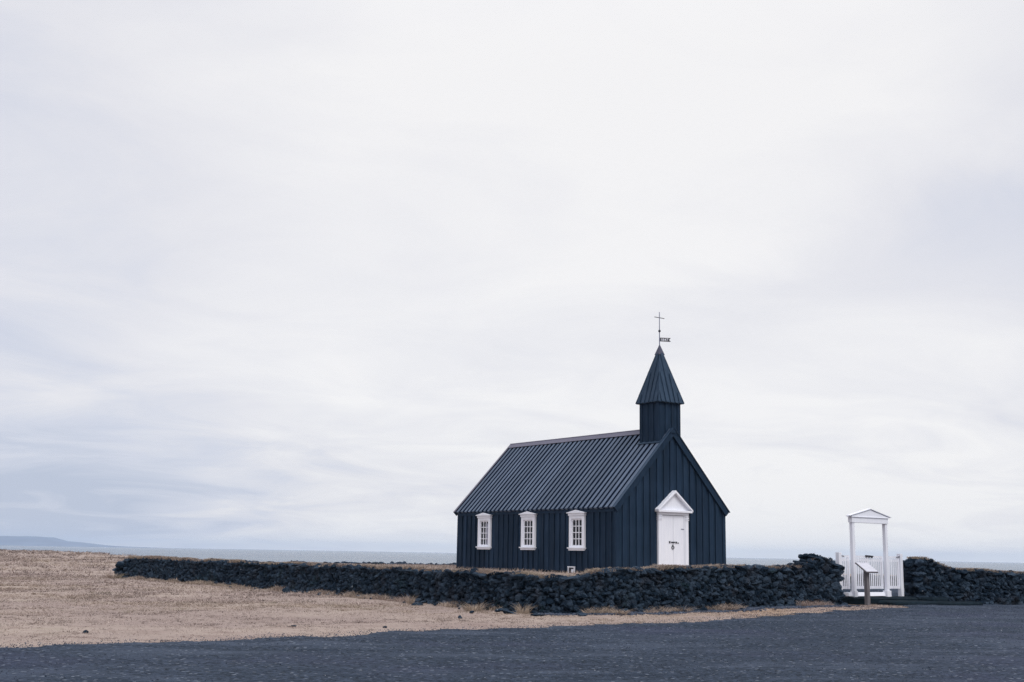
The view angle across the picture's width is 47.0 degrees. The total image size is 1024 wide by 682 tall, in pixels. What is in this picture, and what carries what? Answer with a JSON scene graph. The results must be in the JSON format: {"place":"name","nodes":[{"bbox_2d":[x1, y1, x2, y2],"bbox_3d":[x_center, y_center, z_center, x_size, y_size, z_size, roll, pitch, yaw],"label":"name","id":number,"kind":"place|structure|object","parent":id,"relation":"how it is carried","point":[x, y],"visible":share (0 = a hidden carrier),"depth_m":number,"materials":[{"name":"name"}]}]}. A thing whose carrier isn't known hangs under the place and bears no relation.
{"place":"outdoors","nodes":[
{"label":"outdoors","id":0,"kind":"place"},
{"bbox_2d":[0,536,152,547],"bbox_3d":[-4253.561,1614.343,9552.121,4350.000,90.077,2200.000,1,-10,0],"label":"hills","id":1,"kind":"structure","parent":0,"point":[28,541],"depth_m":9056.24,"materials":[{"name":"grey"}]},
{"bbox_2d":[0,550,907,647],"bbox_3d":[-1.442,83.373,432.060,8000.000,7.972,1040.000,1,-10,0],"label":"grass field","id":2,"kind":"structure","parent":0,"point":[163,633],"depth_m":28.49,"materials":[{"name":"beige plant"}]},
{"bbox_2d":[101,571,126,578],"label":"grass tuft","id":3,"kind":"object","parent":2,"relation":"on","point":[113,576],"visible":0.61,"depth_m":59.59,"materials":[{"name":"beige plant"}]},
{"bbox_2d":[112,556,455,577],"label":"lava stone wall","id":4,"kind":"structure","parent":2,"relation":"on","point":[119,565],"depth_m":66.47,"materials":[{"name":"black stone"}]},
{"bbox_2d":[282,587,289,592],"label":"loose stone","id":5,"kind":"object","parent":2,"relation":"on","point":[286,590],"visible":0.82,"depth_m":44.16,"materials":[{"name":"grey stone"}]},
{"bbox_2d":[404,594,418,604],"bbox_3d":[-3.136,8.009,36.562,0.541,0.418,0.584,1,-10,0],"label":"grass tuft","id":6,"kind":"object","parent":2,"relation":"on","point":[411,601],"visible":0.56,"depth_m":36.49,"materials":[{"name":"beige plant"}]},
{"bbox_2d":[412,602,422,605],"bbox_3d":[-2.856,7.956,35.569,0.313,0.130,0.296,-2,-11,17],"label":"loose stone","id":7,"kind":"object","parent":2,"relation":"on","point":[417,603],"visible":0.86,"depth_m":35.50,"materials":[{"name":"grey stone"}]},
{"bbox_2d":[457,602,489,611],"bbox_3d":[-1.048,7.453,33.121,1.391,0.374,1.337,1,-10,0],"label":"grass tuft","id":8,"kind":"object","parent":2,"relation":"on","point":[474,609],"visible":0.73,"depth_m":32.97,"materials":[{"name":"beige plant"}]},
{"bbox_2d":[120,576,833,612],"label":"wall foot grass","id":9,"kind":"structure","parent":2,"relation":"on","point":[353,595],"depth_m":38.81,"materials":[{"name":"brown plant"}]},
{"bbox_2d":[122,553,847,613],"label":"lava stone wall","id":10,"kind":"structure","parent":2,"relation":"on","point":[817,578],"depth_m":35.60,"materials":[{"name":"black stone"}]},
{"bbox_2d":[127,553,1023,577],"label":"wall top grass","id":11,"kind":"structure","parent":10,"relation":"on","point":[591,570],"depth_m":38.79,"materials":[{"name":"plant"}]},
{"bbox_2d":[501,610,515,613],"bbox_3d":[-0.049,7.284,31.507,0.390,0.186,0.428,-9,-14,43],"label":"loose stone","id":12,"kind":"object","parent":2,"relation":"on","point":[506,611],"visible":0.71,"depth_m":31.41,"materials":[{"name":"black stone"}]},
{"bbox_2d":[513,604,531,613],"bbox_3d":[0.299,7.223,31.843,0.867,0.377,0.915,-7,-13,38],"label":"grass tuft","id":13,"kind":"object","parent":2,"relation":"on","point":[522,611],"visible":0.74,"depth_m":31.74,"materials":[{"name":"beige plant"}]},
{"bbox_2d":[605,609,633,614],"bbox_3d":[2.899,7.252,31.613,1.185,0.243,1.153,1,-10,0],"label":"grass tuft","id":14,"kind":"object","parent":2,"relation":"on","point":[626,612],"visible":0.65,"depth_m":31.55,"materials":[{"name":"beige plant"}]},
{"bbox_2d":[666,605,696,611],"bbox_3d":[4.758,7.485,32.924,1.106,0.273,1.142,-7,-13,37],"label":"grass tuft","id":15,"kind":"object","parent":2,"relation":"on","point":[688,609],"visible":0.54,"depth_m":32.87,"materials":[{"name":"brown plant"}]},
{"bbox_2d":[713,605,747,609],"bbox_3d":[6.303,7.707,34.113,1.374,0.239,1.198,8,-13,-35],"label":"grass tuft","id":16,"kind":"object","parent":2,"relation":"on","point":[730,608],"visible":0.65,"depth_m":33.94,"materials":[{"name":"brown plant"}]},
{"bbox_2d":[855,562,877,604],"bbox_3d":[11.389,7.866,37.751,0.591,1.499,0.455,8,-13,-35],"label":"information board","id":17,"kind":"object","parent":2,"relation":"on","point":[867,568],"visible":0.77,"depth_m":37.70,"materials":[{"name":"white wood"}]},
{"bbox_2d":[843,574,905,587],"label":"lava stone wall","id":18,"kind":"structure","parent":2,"relation":"on","point":[874,580],"depth_m":51.30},
{"bbox_2d":[842,596,917,604],"bbox_3d":[11.677,8.825,39.900,3.266,0.412,3.138,8,-12,-34],"label":"stone step","id":19,"kind":"object","parent":2,"relation":"on","point":[859,600],"visible":0.27,"depth_m":38.30,"materials":[{"name":"black stone"}]},
{"bbox_2d":[877,600,937,605],"bbox_3d":[12.862,8.591,38.237,2.297,0.311,1.080,8,-12,-34],"label":"stone step","id":20,"kind":"object","parent":2,"relation":"on","point":[899,602],"visible":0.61,"depth_m":37.77,"materials":[{"name":"grey stone"}]},
{"bbox_2d":[936,601,982,605],"bbox_3d":[14.876,8.885,39.446,2.448,0.311,0.832,9,-13,-37],"label":"stone step","id":21,"kind":"object","parent":2,"relation":"on","point":[963,603],"visible":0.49,"depth_m":39.10,"materials":[{"name":"grey stone"}]},
{"bbox_2d":[903,557,1023,604],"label":"lava stone wall","id":22,"kind":"structure","parent":2,"relation":"on","point":[924,577],"depth_m":40.58,"materials":[{"name":"black stone"}]},
{"bbox_2d":[328,563,582,575],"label":"churchyard ground","id":23,"kind":"structure","parent":0,"point":[571,574],"depth_m":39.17,"materials":[{"name":"brown plant"}]},
{"bbox_2d":[454,312,729,572],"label":"church","id":24,"kind":"structure","parent":23,"relation":"on","point":[646,494],"depth_m":40.76,"materials":[{"name":"wood"}]},
{"bbox_2d":[476,513,492,548],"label":"window","id":25,"kind":"structure","parent":24,"relation":"in","point":[483,517],"depth_m":44.25,"materials":[{"name":"white paint"}]},
{"bbox_2d":[519,511,536,549],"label":"window","id":26,"kind":"structure","parent":24,"relation":"in","point":[527,516],"depth_m":42.05,"materials":[{"name":"white paint"}]},
{"bbox_2d":[567,510,586,550],"bbox_3d":[2.204,6.405,39.861,0.210,1.357,0.940,8,-13,-35],"label":"window","id":27,"kind":"structure","parent":24,"relation":"in","point":[573,515],"depth_m":39.85,"materials":[{"name":"white paint"}]},
{"bbox_2d":[655,490,692,565],"bbox_3d":[5.466,6.434,39.684,1.600,2.778,0.215,8,-13,-35],"label":"door","id":28,"kind":"structure","parent":24,"relation":"in","point":[672,531],"depth_m":39.72,"materials":[{"name":"white paint"}]},
{"bbox_2d":[0,604,1023,681],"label":"gravel road","id":29,"kind":"structure","parent":0,"point":[473,659],"depth_m":18.43,"materials":[{"name":"grey gravel"}]},
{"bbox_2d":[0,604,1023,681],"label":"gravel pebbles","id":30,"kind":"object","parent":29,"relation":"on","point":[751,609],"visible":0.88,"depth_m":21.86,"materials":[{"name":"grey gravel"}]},
{"bbox_2d":[0,545,1023,574],"bbox_3d":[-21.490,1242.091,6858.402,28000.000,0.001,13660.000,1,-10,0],"label":"sea","id":31,"kind":"structure","parent":0,"point":[328,556],"depth_m":1204.14,"materials":[{"name":"liquid"}]},
{"bbox_2d":[0,0,1023,562],"label":"sky","id":32,"kind":"structure","parent":0,"point":[275,274],"materials":[{"name":"white"}]},
{"bbox_2d":[835,509,903,596],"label":"lych gate","id":33,"kind":"structure","parent":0,"point":[872,516],"depth_m":39.38,"materials":[{"name":"white paint"}]},
{"bbox_2d":[843,582,904,595],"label":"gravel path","id":34,"kind":"structure","parent":0,"point":[894,592],"depth_m":44.12,"materials":[{"name":"grey gravel"}]}
]}

